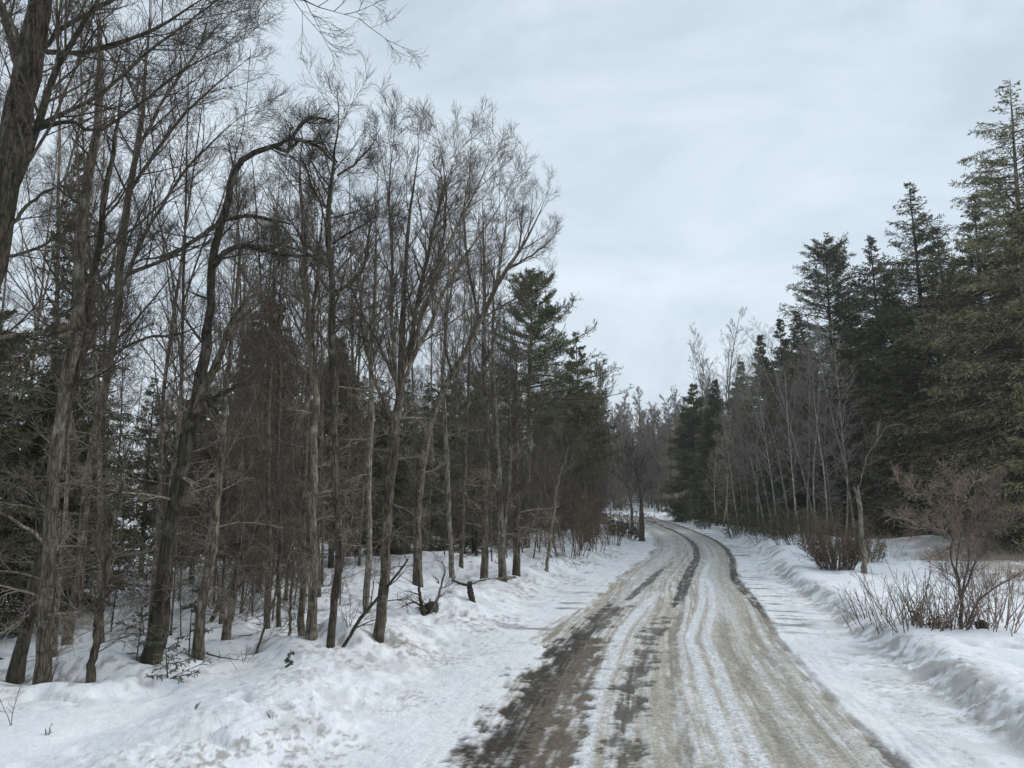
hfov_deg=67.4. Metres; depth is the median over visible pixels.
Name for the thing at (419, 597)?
leaning stick
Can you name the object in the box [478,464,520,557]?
sapling
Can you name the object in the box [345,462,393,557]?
sapling
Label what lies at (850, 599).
stem shrub
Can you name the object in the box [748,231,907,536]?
fir tree
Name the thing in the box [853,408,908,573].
birch snag
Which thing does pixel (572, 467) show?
sapling
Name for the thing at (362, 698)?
snow ground
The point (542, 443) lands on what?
distant tree
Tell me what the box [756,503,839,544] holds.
dark bush
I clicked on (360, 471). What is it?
hemlock sapling
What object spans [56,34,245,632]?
forest tree
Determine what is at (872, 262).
spruce tree
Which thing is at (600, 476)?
distant tree
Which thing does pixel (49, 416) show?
hemlock tree
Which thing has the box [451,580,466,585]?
fallen branch
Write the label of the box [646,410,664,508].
distant tree
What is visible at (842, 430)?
alder tree
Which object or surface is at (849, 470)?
spruce sapling
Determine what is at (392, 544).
hemlock tree
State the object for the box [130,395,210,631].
sapling
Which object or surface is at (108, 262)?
forest tree
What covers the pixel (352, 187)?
forest tree
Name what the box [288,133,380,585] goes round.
forest tree
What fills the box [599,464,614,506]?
distant tree
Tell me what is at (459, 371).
forest tree
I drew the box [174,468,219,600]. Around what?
sapling
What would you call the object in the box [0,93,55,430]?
forest tree
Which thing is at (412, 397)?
forest tree
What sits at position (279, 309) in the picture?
bare tree
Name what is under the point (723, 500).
spruce tree
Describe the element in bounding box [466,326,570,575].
forest tree
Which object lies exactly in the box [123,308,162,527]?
forest tree
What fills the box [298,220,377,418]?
forest tree
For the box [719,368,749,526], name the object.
alder tree
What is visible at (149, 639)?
fir sapling
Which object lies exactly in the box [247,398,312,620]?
sapling
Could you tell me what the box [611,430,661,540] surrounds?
forest tree
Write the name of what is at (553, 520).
leaning sapling
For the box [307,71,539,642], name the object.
vase maple
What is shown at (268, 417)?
bare tree
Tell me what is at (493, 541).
sapling
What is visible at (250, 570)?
sapling
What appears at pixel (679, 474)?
distant tree
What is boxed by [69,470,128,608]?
sapling
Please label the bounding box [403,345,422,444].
forest tree
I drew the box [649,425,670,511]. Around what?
distant tree
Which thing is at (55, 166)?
forest tree
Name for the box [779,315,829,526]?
alder tree
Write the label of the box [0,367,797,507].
distant woods
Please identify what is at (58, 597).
forest tree
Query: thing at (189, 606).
fir sapling
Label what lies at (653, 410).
distant tree
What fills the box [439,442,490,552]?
sapling
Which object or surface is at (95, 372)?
forest tree
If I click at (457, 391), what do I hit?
forest tree
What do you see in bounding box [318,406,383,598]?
sapling
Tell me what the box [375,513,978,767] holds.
road
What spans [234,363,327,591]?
sapling
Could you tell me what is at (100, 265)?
sapling
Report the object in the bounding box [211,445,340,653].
sapling
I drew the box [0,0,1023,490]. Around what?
sky
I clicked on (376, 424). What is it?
forest tree
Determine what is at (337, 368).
sapling
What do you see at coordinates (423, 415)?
hemlock sapling
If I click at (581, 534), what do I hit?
beech sapling
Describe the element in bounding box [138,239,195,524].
forest tree
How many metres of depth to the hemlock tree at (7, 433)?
13.85 m
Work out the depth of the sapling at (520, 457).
39.49 m
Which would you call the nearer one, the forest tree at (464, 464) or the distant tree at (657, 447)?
the forest tree at (464, 464)
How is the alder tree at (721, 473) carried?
on the snow ground at (362, 698)
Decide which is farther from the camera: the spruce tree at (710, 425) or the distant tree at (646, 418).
the distant tree at (646, 418)
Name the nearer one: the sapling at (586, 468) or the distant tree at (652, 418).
the sapling at (586, 468)
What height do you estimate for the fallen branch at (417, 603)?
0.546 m
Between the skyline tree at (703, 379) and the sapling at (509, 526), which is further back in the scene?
the skyline tree at (703, 379)
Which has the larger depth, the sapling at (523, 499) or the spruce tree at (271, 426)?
the sapling at (523, 499)
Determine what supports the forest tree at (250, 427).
on the snow ground at (362, 698)
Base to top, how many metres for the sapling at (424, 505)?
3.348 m
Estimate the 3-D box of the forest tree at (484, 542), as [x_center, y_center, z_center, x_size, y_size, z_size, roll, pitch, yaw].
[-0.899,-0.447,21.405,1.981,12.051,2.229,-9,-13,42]
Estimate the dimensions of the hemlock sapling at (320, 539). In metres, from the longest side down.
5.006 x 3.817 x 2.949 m
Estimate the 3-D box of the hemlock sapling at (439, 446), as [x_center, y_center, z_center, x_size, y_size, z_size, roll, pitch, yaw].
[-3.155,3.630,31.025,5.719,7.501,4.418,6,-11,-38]
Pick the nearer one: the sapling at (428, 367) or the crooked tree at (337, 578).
the crooked tree at (337, 578)
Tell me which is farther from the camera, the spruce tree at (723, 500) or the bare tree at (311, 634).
the spruce tree at (723, 500)
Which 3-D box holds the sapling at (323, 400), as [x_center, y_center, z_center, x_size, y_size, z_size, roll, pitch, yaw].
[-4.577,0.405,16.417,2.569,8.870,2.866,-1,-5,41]
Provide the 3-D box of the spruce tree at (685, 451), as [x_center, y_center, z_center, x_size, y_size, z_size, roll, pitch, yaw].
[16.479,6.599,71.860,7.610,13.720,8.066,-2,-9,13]
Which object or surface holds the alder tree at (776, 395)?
on the snow ground at (362, 698)
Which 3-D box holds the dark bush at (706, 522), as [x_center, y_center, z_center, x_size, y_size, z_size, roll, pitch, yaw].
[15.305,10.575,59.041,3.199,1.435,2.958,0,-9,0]
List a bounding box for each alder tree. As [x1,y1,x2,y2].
[699,449,714,514]
[701,430,734,522]
[703,417,737,523]
[709,409,750,525]
[711,412,752,527]
[713,391,752,530]
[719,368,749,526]
[719,389,756,533]
[722,369,793,532]
[724,386,782,535]
[732,360,786,535]
[736,356,807,534]
[739,317,824,520]
[740,373,778,529]
[768,354,815,532]
[773,335,825,532]
[777,345,846,523]
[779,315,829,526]
[783,365,853,529]
[785,328,889,534]
[796,348,870,536]
[798,318,881,536]
[852,400,891,537]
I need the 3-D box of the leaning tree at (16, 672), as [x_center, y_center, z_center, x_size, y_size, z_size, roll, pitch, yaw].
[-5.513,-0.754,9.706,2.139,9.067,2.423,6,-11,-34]
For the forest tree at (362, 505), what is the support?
on the snow ground at (362, 698)
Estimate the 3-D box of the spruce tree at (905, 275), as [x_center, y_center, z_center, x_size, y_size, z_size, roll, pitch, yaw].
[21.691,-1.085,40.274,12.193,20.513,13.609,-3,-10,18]
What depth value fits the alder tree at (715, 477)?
60.14 m
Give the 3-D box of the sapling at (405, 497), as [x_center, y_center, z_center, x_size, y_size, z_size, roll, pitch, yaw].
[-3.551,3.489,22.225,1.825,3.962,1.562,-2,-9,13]
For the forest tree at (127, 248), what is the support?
on the snow ground at (362, 698)
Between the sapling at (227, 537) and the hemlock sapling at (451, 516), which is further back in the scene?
the hemlock sapling at (451, 516)
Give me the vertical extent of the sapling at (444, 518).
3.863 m
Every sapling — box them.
[0,307,32,566]
[0,437,45,599]
[3,512,42,615]
[25,304,130,617]
[28,552,69,629]
[30,227,156,599]
[31,337,114,525]
[32,541,79,637]
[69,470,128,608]
[73,480,149,631]
[77,390,154,549]
[87,377,179,576]
[90,292,170,568]
[113,295,212,543]
[114,589,170,660]
[116,542,175,628]
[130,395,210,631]
[144,624,212,683]
[156,225,298,563]
[160,470,206,636]
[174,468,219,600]
[174,569,212,660]
[179,360,246,593]
[180,404,294,623]
[186,509,251,609]
[199,414,290,573]
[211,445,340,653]
[216,408,319,635]
[230,387,292,585]
[231,453,278,616]
[231,492,283,592]
[231,514,273,603]
[232,202,364,600]
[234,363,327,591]
[235,549,265,619]
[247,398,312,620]
[254,178,376,572]
[262,400,299,560]
[264,261,342,560]
[267,481,341,630]
[282,304,359,557]
[282,454,327,605]
[283,650,295,666]
[285,435,348,559]
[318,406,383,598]
[320,283,394,551]
[322,433,367,605]
[326,391,381,556]
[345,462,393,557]
[359,377,368,429]
[363,383,481,555]
[363,438,412,556]
[367,380,415,555]
[391,468,432,552]
[393,410,442,546]
[399,379,438,543]
[400,364,435,490]
[400,395,429,491]
[407,386,440,498]
[409,427,454,544]
[410,481,431,550]
[416,372,461,510]
[421,440,481,554]
[422,418,496,554]
[424,371,488,540]
[427,381,501,541]
[432,471,465,552]
[433,450,489,543]
[435,382,520,552]
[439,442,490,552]
[441,372,512,547]
[450,348,506,512]
[470,399,513,561]
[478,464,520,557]
[489,490,513,549]
[492,375,531,483]
[494,500,513,551]
[495,473,530,543]
[496,424,566,531]
[499,415,523,513]
[500,440,546,552]
[501,446,543,528]
[505,463,532,544]
[507,432,567,557]
[507,456,535,527]
[508,416,599,571]
[509,373,553,542]
[520,396,551,546]
[521,440,569,552]
[525,418,570,536]
[529,486,609,559]
[537,480,565,545]
[543,472,588,551]
[544,481,625,552]
[550,457,605,546]
[551,425,575,519]
[562,456,597,533]
[566,471,605,529]
[568,396,611,517]
[580,493,634,545]
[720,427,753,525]
[733,469,773,526]
[771,441,830,532]
[828,407,877,533]
[851,350,947,537]
[903,347,986,534]
[948,398,988,531]
[979,383,1023,544]
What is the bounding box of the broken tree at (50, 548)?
[0,8,167,684]
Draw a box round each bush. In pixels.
[604,516,638,539]
[693,512,731,529]
[718,513,766,537]
[737,504,813,542]
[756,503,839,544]
[785,505,883,570]
[840,532,889,562]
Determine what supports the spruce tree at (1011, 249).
on the snow ground at (362, 698)
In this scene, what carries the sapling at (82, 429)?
on the snow ground at (362, 698)
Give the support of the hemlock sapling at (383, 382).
on the snow ground at (362, 698)
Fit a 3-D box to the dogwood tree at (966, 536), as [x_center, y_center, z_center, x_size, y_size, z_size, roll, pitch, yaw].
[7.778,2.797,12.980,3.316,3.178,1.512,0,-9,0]
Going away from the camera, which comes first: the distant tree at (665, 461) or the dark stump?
the dark stump
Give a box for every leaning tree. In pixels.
[0,2,194,684]
[379,145,564,587]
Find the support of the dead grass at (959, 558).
on the snow ground at (362, 698)
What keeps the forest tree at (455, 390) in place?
on the snow ground at (362, 698)
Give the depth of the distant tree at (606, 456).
52.57 m
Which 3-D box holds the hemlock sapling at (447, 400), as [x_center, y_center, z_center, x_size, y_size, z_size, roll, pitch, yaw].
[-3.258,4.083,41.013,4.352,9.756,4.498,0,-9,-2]
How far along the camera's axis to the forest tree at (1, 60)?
16.93 m
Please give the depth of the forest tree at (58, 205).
18.47 m
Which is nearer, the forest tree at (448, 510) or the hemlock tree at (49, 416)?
the hemlock tree at (49, 416)
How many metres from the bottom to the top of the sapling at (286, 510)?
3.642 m
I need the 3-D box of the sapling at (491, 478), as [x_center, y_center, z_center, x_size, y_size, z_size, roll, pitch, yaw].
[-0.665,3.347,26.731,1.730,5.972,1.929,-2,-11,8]
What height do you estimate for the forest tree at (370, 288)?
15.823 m
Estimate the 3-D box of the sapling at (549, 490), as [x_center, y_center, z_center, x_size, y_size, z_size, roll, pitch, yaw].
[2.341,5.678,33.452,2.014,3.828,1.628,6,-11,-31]
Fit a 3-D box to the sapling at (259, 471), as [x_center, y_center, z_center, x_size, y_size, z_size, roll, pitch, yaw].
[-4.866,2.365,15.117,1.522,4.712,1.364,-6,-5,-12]
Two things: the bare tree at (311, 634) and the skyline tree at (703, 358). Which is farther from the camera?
the skyline tree at (703, 358)
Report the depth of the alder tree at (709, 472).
64.39 m
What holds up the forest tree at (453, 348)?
on the snow ground at (362, 698)
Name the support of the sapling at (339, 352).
on the snow ground at (362, 698)
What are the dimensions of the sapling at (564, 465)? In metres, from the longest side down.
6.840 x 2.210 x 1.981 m
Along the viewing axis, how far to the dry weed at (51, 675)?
8.74 m
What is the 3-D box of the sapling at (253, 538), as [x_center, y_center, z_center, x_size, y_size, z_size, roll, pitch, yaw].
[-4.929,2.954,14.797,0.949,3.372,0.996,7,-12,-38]
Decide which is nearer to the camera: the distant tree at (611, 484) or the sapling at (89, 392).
the sapling at (89, 392)
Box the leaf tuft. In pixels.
[909,608,955,628]
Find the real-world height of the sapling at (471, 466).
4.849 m
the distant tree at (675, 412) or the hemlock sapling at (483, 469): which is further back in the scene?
the distant tree at (675, 412)
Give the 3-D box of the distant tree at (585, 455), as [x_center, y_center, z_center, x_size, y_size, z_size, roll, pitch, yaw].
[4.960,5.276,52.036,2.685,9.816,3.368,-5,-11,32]
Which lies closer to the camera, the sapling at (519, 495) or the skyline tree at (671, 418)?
the sapling at (519, 495)
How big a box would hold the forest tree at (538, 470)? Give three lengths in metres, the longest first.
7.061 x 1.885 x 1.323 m
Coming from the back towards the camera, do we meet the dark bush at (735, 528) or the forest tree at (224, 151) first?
the dark bush at (735, 528)
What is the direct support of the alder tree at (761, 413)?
on the snow ground at (362, 698)
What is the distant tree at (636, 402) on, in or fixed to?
on the snow ground at (362, 698)
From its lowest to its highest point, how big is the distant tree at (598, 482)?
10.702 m
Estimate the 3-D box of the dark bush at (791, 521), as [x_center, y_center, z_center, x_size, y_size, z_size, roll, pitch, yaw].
[13.575,7.171,39.202,3.722,2.214,3.284,-4,-10,25]
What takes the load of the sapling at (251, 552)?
on the snow ground at (362, 698)
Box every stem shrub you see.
[832,572,931,630]
[846,558,976,634]
[881,558,998,630]
[927,556,1023,625]
[928,555,1023,632]
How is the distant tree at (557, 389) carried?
on the snow ground at (362, 698)
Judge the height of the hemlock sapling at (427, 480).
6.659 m
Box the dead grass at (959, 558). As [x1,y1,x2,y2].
[868,527,1023,598]
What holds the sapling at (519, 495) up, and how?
on the snow ground at (362, 698)
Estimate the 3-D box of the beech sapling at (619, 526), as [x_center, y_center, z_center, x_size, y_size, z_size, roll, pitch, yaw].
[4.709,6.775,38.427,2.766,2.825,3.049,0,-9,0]
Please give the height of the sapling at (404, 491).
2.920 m
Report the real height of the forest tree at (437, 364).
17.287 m
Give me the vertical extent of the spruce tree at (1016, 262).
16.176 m
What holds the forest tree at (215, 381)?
on the snow ground at (362, 698)
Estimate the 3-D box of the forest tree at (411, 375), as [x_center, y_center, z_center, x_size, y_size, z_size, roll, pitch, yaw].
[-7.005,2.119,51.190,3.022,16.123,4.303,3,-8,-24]
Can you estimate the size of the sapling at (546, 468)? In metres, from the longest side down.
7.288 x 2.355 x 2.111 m
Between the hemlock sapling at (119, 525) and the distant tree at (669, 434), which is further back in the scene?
the distant tree at (669, 434)
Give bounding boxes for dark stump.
[973,617,991,628]
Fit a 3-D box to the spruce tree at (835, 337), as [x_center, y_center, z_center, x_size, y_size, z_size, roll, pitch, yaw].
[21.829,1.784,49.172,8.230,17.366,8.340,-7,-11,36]
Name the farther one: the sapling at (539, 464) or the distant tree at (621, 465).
the distant tree at (621, 465)
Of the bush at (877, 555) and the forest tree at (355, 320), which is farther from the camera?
the forest tree at (355, 320)
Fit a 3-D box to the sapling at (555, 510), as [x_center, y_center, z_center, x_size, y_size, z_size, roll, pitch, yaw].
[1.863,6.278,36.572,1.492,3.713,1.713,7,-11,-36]
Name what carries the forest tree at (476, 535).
on the snow ground at (362, 698)
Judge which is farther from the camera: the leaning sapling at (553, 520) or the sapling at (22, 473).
the leaning sapling at (553, 520)
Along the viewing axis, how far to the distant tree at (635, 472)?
101.01 m
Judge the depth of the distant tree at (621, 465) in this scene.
95.28 m
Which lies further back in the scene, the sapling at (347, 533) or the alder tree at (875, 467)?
the alder tree at (875, 467)
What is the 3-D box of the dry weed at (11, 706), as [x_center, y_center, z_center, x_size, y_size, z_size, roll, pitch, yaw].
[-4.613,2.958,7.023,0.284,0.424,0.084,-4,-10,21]
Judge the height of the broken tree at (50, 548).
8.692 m
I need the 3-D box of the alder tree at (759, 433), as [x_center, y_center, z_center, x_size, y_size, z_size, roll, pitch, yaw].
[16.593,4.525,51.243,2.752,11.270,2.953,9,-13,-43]
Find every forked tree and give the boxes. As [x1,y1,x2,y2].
[176,385,309,640]
[445,229,540,581]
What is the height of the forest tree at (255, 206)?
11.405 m
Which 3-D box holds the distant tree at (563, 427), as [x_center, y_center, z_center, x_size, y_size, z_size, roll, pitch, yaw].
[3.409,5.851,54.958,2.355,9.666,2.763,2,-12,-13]
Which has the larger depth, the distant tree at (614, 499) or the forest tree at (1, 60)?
the distant tree at (614, 499)
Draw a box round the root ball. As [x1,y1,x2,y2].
[416,596,441,614]
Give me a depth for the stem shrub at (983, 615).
14.20 m
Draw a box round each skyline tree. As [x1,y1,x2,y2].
[657,387,686,498]
[687,321,728,419]
[687,359,723,411]
[688,342,724,454]
[700,307,765,485]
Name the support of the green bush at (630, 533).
on the snow ground at (362, 698)
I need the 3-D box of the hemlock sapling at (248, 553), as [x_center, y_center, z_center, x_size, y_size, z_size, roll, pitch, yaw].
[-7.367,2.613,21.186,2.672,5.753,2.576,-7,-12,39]
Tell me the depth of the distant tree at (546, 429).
58.64 m
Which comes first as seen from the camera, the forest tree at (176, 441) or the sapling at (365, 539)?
the forest tree at (176, 441)
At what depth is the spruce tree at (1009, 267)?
38.20 m
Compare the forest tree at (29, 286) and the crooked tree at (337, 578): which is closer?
the crooked tree at (337, 578)
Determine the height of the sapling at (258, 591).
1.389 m
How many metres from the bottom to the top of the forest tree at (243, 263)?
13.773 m
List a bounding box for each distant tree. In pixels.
[531,395,561,506]
[532,382,564,513]
[533,376,560,505]
[537,366,576,531]
[548,367,580,527]
[554,408,572,528]
[561,366,613,536]
[566,394,604,530]
[576,358,619,529]
[579,381,613,533]
[593,389,614,527]
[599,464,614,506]
[601,416,611,489]
[605,401,628,507]
[605,421,626,508]
[605,436,624,508]
[607,403,630,510]
[608,407,625,500]
[608,436,631,509]
[610,415,630,504]
[623,385,655,504]
[623,432,649,508]
[629,439,649,506]
[633,424,648,496]
[637,411,652,501]
[642,407,658,507]
[644,401,665,510]
[644,417,669,511]
[644,424,659,503]
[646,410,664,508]
[646,419,671,506]
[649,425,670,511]
[656,430,675,508]
[657,394,686,502]
[664,388,691,501]
[667,409,690,499]
[670,426,689,507]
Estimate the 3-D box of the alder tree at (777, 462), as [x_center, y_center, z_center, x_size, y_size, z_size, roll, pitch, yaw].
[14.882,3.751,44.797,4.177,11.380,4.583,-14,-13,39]
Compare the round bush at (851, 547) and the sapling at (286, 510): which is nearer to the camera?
the sapling at (286, 510)
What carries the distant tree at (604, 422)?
on the snow ground at (362, 698)
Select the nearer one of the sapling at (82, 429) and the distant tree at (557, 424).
the sapling at (82, 429)
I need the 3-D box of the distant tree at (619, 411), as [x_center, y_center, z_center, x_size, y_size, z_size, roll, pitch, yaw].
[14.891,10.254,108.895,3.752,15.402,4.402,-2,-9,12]
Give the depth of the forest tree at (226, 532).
13.78 m
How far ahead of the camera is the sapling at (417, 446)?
26.02 m
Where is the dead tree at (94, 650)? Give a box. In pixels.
[22,423,185,682]
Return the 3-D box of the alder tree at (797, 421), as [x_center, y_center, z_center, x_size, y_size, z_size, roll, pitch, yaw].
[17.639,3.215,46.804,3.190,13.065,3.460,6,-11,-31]
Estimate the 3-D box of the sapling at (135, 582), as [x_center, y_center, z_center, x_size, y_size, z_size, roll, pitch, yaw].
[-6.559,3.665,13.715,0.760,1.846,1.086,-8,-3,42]
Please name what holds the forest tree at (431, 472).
on the snow ground at (362, 698)
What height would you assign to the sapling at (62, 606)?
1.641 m
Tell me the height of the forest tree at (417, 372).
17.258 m
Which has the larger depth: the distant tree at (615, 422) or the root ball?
the distant tree at (615, 422)
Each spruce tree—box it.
[5,148,150,604]
[184,287,350,574]
[285,338,402,567]
[649,382,712,522]
[684,379,734,524]
[698,361,757,524]
[722,334,787,530]
[736,319,814,535]
[751,310,838,534]
[779,234,963,538]
[794,281,875,535]
[813,180,1021,538]
[831,274,968,538]
[832,80,1023,560]
[865,226,1004,530]
[872,195,1023,543]
[932,218,1023,541]
[964,148,1023,525]
[987,370,1023,552]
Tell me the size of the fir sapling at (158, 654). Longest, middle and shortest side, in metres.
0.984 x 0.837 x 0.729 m
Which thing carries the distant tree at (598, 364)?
on the snow ground at (362, 698)
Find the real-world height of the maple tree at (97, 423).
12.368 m
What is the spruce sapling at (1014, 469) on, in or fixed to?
on the snow ground at (362, 698)
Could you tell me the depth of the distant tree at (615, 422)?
102.93 m
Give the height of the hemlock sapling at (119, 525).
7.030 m
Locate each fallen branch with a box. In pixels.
[209,561,251,621]
[341,528,417,647]
[395,588,426,614]
[430,552,460,612]
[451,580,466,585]
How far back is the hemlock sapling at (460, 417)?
42.18 m
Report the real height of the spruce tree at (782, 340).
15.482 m
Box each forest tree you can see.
[0,0,49,454]
[0,16,66,475]
[0,22,146,656]
[0,74,99,461]
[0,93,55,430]
[1,145,101,477]
[2,0,155,601]
[3,137,92,448]
[14,48,152,559]
[19,13,161,641]
[37,125,176,519]
[43,155,134,518]
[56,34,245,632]
[94,27,310,597]
[123,146,206,527]
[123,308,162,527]
[130,342,175,516]
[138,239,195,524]
[146,120,335,587]
[157,228,273,623]
[183,176,285,563]
[188,103,275,414]
[188,197,282,494]
[193,84,321,591]
[194,268,290,613]
[222,148,310,404]
[256,222,334,575]
[273,163,366,596]
[277,213,337,552]
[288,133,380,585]
[298,135,404,518]
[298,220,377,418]
[328,212,379,549]
[339,240,417,398]
[341,179,419,565]
[342,151,410,556]
[351,308,407,546]
[366,199,437,549]
[374,290,406,418]
[384,333,425,432]
[389,210,438,509]
[396,175,456,550]
[396,301,420,432]
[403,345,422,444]
[406,255,513,568]
[408,194,475,578]
[414,239,482,545]
[416,242,470,531]
[426,270,488,538]
[426,338,454,413]
[430,320,472,444]
[433,272,466,444]
[441,341,464,531]
[443,271,504,555]
[451,164,530,578]
[460,284,491,453]
[466,221,520,532]
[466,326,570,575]
[489,282,521,492]
[521,338,555,520]
[521,346,549,518]
[531,391,559,532]
[531,410,548,541]
[606,443,654,534]
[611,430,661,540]
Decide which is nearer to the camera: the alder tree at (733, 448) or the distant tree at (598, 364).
the distant tree at (598, 364)
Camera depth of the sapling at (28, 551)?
14.22 m
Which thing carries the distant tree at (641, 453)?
on the snow ground at (362, 698)
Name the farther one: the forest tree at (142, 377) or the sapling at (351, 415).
the forest tree at (142, 377)
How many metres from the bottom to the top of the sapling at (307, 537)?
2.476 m
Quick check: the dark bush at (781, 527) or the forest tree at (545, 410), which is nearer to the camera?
the dark bush at (781, 527)
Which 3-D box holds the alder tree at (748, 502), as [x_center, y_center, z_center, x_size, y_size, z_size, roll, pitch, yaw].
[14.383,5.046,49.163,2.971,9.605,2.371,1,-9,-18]
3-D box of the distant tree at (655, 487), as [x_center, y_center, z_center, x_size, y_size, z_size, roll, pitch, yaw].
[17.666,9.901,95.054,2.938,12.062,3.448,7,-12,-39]
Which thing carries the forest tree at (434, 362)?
on the snow ground at (362, 698)
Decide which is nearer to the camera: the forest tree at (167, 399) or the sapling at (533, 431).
the sapling at (533, 431)
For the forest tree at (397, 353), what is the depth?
30.24 m
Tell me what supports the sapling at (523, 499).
on the snow ground at (362, 698)
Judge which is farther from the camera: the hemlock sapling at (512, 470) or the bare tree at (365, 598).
the hemlock sapling at (512, 470)
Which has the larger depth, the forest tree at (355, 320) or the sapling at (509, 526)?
the forest tree at (355, 320)
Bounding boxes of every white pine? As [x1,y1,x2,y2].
[427,268,633,548]
[531,331,624,541]
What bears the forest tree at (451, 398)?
on the snow ground at (362, 698)
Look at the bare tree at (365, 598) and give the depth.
15.38 m
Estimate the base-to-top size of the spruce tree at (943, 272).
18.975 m
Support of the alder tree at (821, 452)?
on the snow ground at (362, 698)
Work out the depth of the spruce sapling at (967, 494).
39.19 m
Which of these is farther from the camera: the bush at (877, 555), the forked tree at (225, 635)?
the bush at (877, 555)
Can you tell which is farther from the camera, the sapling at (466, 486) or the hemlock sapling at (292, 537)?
the sapling at (466, 486)
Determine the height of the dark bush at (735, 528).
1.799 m
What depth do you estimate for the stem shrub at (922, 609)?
12.52 m
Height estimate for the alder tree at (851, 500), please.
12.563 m
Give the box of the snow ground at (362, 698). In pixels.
[0,494,1023,767]
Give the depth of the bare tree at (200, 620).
10.43 m
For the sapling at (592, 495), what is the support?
on the snow ground at (362, 698)
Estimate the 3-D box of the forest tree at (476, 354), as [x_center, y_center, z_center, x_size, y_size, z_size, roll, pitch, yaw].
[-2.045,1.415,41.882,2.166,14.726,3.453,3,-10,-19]
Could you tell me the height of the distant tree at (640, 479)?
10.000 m
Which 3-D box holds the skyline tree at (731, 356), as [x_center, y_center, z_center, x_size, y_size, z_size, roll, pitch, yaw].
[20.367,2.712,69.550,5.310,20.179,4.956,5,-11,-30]
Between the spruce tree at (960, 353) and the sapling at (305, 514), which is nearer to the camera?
the sapling at (305, 514)
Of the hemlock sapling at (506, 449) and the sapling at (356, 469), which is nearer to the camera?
the sapling at (356, 469)
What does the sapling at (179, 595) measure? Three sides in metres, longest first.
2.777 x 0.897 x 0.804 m
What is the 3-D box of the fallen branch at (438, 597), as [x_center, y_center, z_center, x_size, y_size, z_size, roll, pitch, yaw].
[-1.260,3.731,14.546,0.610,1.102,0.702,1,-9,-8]
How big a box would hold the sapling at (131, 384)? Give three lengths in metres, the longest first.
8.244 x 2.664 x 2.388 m
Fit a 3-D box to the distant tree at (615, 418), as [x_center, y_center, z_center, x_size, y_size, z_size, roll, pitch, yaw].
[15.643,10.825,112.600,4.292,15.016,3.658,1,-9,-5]
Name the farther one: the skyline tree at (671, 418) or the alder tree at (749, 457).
the skyline tree at (671, 418)
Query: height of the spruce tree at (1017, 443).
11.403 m
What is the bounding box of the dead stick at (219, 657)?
[207,653,242,670]
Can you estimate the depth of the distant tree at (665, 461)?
91.43 m
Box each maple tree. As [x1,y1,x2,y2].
[0,0,427,400]
[15,0,298,645]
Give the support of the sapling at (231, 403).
on the snow ground at (362, 698)
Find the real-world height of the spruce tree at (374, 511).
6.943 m
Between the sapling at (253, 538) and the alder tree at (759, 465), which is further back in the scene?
the alder tree at (759, 465)
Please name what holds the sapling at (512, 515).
on the snow ground at (362, 698)
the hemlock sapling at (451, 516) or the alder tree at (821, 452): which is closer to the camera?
the hemlock sapling at (451, 516)
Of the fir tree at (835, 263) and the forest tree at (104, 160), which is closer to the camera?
the forest tree at (104, 160)
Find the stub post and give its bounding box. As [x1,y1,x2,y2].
[467,581,475,602]
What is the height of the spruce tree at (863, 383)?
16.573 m
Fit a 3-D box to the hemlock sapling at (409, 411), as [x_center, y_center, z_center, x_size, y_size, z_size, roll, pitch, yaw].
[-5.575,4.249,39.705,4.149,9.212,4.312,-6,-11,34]
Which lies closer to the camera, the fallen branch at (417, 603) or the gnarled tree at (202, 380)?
the gnarled tree at (202, 380)
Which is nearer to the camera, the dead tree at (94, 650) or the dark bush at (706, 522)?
the dead tree at (94, 650)
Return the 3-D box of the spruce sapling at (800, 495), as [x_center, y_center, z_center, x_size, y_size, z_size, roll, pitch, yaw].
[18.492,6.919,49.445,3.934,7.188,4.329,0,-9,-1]
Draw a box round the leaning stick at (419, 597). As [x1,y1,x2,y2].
[399,563,427,615]
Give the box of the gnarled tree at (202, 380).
[83,91,356,664]
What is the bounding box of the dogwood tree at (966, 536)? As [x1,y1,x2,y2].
[882,454,1023,629]
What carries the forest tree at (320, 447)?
on the snow ground at (362, 698)
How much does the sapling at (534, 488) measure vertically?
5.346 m
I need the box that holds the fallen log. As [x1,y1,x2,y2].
[472,576,515,583]
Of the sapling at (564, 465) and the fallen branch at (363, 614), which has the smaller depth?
the fallen branch at (363, 614)
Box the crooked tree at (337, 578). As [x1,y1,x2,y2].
[251,46,443,648]
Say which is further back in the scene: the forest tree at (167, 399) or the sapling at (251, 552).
the forest tree at (167, 399)
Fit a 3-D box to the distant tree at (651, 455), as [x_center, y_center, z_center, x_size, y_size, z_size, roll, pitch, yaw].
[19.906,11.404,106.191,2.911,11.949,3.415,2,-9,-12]
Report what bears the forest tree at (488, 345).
on the snow ground at (362, 698)
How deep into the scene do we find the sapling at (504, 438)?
46.70 m
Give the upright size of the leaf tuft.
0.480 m
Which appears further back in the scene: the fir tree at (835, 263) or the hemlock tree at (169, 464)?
the fir tree at (835, 263)
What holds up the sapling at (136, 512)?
on the snow ground at (362, 698)
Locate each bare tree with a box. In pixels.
[146,168,304,660]
[217,88,378,640]
[235,153,366,635]
[322,156,416,613]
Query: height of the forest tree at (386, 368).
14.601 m
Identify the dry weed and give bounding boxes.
[0,684,22,725]
[45,639,63,681]
[338,598,380,627]
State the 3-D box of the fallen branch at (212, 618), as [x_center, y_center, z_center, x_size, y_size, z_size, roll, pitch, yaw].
[-5.208,3.758,14.304,0.820,1.195,0.725,5,-10,-27]
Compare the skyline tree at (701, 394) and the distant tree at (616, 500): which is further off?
the distant tree at (616, 500)
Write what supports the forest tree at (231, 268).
on the snow ground at (362, 698)
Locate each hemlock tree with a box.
[0,291,150,637]
[0,356,172,614]
[114,381,257,580]
[346,400,438,556]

